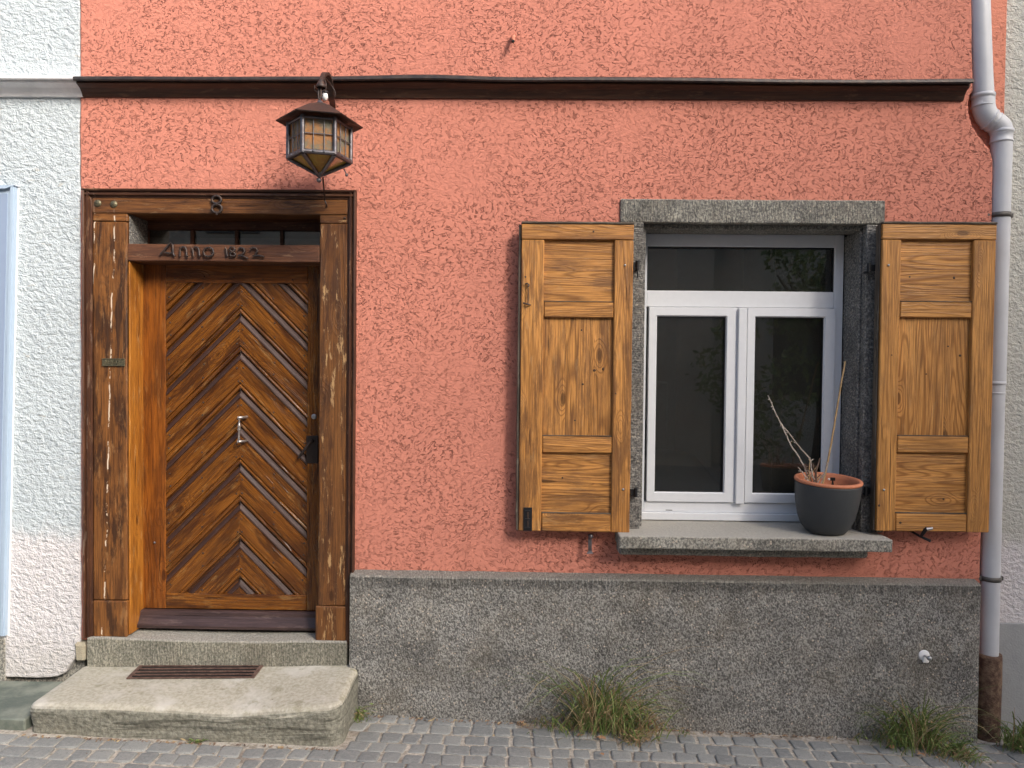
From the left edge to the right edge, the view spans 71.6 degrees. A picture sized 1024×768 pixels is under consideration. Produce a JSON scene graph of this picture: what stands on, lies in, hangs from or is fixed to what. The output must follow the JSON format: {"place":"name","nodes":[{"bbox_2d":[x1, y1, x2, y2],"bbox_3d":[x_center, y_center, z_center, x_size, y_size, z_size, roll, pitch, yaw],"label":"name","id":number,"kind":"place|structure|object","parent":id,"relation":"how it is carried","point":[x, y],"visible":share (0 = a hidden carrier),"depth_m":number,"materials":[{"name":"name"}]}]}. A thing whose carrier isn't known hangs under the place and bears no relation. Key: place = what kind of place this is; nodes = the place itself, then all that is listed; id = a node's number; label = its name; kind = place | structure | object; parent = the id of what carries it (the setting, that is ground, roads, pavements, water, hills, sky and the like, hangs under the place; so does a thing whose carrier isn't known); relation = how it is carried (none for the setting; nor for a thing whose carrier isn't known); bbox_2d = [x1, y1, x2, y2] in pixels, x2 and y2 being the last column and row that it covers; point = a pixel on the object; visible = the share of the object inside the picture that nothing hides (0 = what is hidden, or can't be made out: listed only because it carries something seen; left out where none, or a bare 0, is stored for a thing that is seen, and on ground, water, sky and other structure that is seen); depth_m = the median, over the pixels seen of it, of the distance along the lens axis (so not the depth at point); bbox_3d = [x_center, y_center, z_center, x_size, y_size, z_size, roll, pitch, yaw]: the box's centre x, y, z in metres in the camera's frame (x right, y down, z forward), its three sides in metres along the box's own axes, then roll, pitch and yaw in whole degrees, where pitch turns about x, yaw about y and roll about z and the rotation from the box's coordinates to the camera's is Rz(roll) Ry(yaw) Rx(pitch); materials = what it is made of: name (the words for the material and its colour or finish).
{"place":"outdoors","nodes":[
{"label":"outdoors","id":0,"kind":"place"},
{"bbox_2d":[0,715,1023,767],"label":"cobblestone paving","id":1,"kind":"structure","parent":0,"point":[40,751],"depth_m":3.34,"materials":[{"name":"grey stone"}]},
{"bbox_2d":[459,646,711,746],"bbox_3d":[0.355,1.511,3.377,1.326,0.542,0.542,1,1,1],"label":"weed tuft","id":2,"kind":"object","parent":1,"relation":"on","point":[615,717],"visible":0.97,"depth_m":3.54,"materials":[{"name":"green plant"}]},
{"bbox_2d":[609,725,665,749],"bbox_3d":[0.614,1.715,3.460,0.305,0.114,0.174,1,1,1],"label":"weed tuft","id":3,"kind":"object","parent":1,"relation":"on","point":[628,740],"visible":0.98,"depth_m":3.49,"materials":[{"name":"plant"}]},
{"bbox_2d":[837,686,1008,756],"bbox_3d":[1.991,1.649,3.453,0.923,0.379,0.343,1,1,1],"label":"weed tuft","id":4,"kind":"object","parent":1,"relation":"on","point":[915,733],"visible":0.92,"depth_m":3.52,"materials":[{"name":"green plant"}]},
{"bbox_2d":[926,739,995,767],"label":"weed tuft","id":5,"kind":"object","parent":1,"relation":"on","point":[963,750],"visible":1,"depth_m":3.44,"materials":[{"name":"green plant"}]},
{"bbox_2d":[965,707,1023,754],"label":"weed tuft","id":6,"kind":"object","parent":1,"relation":"on","point":[1015,741],"visible":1,"depth_m":3.56,"materials":[{"name":"green plant"}]},
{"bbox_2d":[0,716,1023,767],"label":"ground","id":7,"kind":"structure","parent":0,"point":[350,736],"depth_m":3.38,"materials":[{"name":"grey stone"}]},
{"bbox_2d":[0,681,61,730],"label":"stone slab","id":8,"kind":"structure","parent":7,"relation":"on","point":[18,699],"depth_m":3.57,"materials":[{"name":"grey stone"}]},
{"bbox_2d":[0,0,86,681],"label":"neighbour house","id":9,"kind":"structure","parent":7,"relation":"on","point":[40,392],"depth_m":3.74,"materials":[{"name":"paint"}]},
{"bbox_2d":[0,185,17,635],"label":"window frame","id":10,"kind":"structure","parent":9,"relation":"in","point":[8,193],"depth_m":3.72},
{"bbox_2d":[180,737,206,744],"bbox_3d":[-1.479,1.658,3.294,0.141,0.035,0.055,1,1,1],"label":"weed tuft","id":11,"kind":"object","parent":7,"relation":"on","point":[196,741],"visible":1,"depth_m":3.31,"materials":[{"name":"green plant"}]},
{"bbox_2d":[30,664,357,746],"bbox_3d":[-1.546,1.630,3.537,1.494,0.326,0.433,1,1,1],"label":"doorstep","id":12,"kind":"object","parent":7,"relation":"on","point":[303,705],"visible":0.85,"depth_m":3.35,"materials":[{"name":"stone"}]},
{"bbox_2d":[126,665,262,678],"bbox_3d":[-1.633,1.481,3.674,0.659,0.028,0.180,1,1,1],"label":"boot scraper grate","id":13,"kind":"object","parent":12,"relation":"on","point":[186,671],"visible":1,"depth_m":3.66,"materials":[{"name":"brown metal"}]},
{"bbox_2d":[352,703,388,722],"bbox_3d":[-0.780,1.677,3.607,0.325,0.087,0.128,0,1,-9],"label":"weed tuft","id":14,"kind":"object","parent":7,"relation":"on","point":[358,713],"visible":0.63,"depth_m":3.62,"materials":[{"name":"green plant"}]},
{"bbox_2d":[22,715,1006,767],"bbox_3d":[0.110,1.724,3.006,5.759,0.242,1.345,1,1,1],"label":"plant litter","id":15,"kind":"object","parent":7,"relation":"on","point":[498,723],"visible":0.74,"depth_m":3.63,"materials":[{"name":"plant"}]},
{"bbox_2d":[73,0,1006,742],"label":"house","id":16,"kind":"structure","parent":7,"relation":"on","point":[467,374],"depth_m":3.68,"materials":[{"name":"paint"}]},
{"bbox_2d":[137,265,319,630],"bbox_3d":[-1.495,0.337,3.862,1.073,1.968,0.131,1,1,1],"label":"door","id":17,"kind":"structure","parent":16,"relation":"in","point":[231,353],"depth_m":3.87,"materials":[{"name":"brown wood"}]},
{"bbox_2d":[314,72,335,108],"bbox_3d":[-0.903,-1.437,3.502,0.067,0.167,0.376,1,1,-2],"label":"lamp bracket","id":18,"kind":"object","parent":16,"relation":"attached to","point":[331,91],"visible":0.97,"depth_m":3.44,"materials":[{"name":"metal"}]},
{"bbox_2d":[276,86,362,206],"bbox_3d":[-0.933,-1.158,3.375,0.356,0.498,0.488,0,2,-40],"label":"lantern","id":19,"kind":"object","parent":18,"relation":"hanging from","point":[319,138],"visible":1,"depth_m":3.26,"materials":[{"name":"grey metal"}]},
{"bbox_2d":[642,234,843,521],"bbox_3d":[1.246,-0.034,3.902,1.108,1.566,0.088,1,1,1],"label":"window","id":20,"kind":"structure","parent":16,"relation":"in","point":[737,501],"depth_m":3.88,"materials":[{"name":"white plastic"}]},
{"bbox_2d":[767,361,862,535],"bbox_3d":[1.576,0.324,3.612,0.431,0.885,0.322,0,1,-27],"label":"potted plant","id":21,"kind":"object","parent":16,"relation":"on","point":[826,503],"visible":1,"depth_m":3.56,"materials":[{"name":"ceramic"}]},
{"bbox_2d":[970,0,1014,742],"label":"downpipe","id":22,"kind":"object","parent":16,"relation":"attached to","point":[992,121],"visible":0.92,"depth_m":3.64,"materials":[{"name":"grey plastic"}]},
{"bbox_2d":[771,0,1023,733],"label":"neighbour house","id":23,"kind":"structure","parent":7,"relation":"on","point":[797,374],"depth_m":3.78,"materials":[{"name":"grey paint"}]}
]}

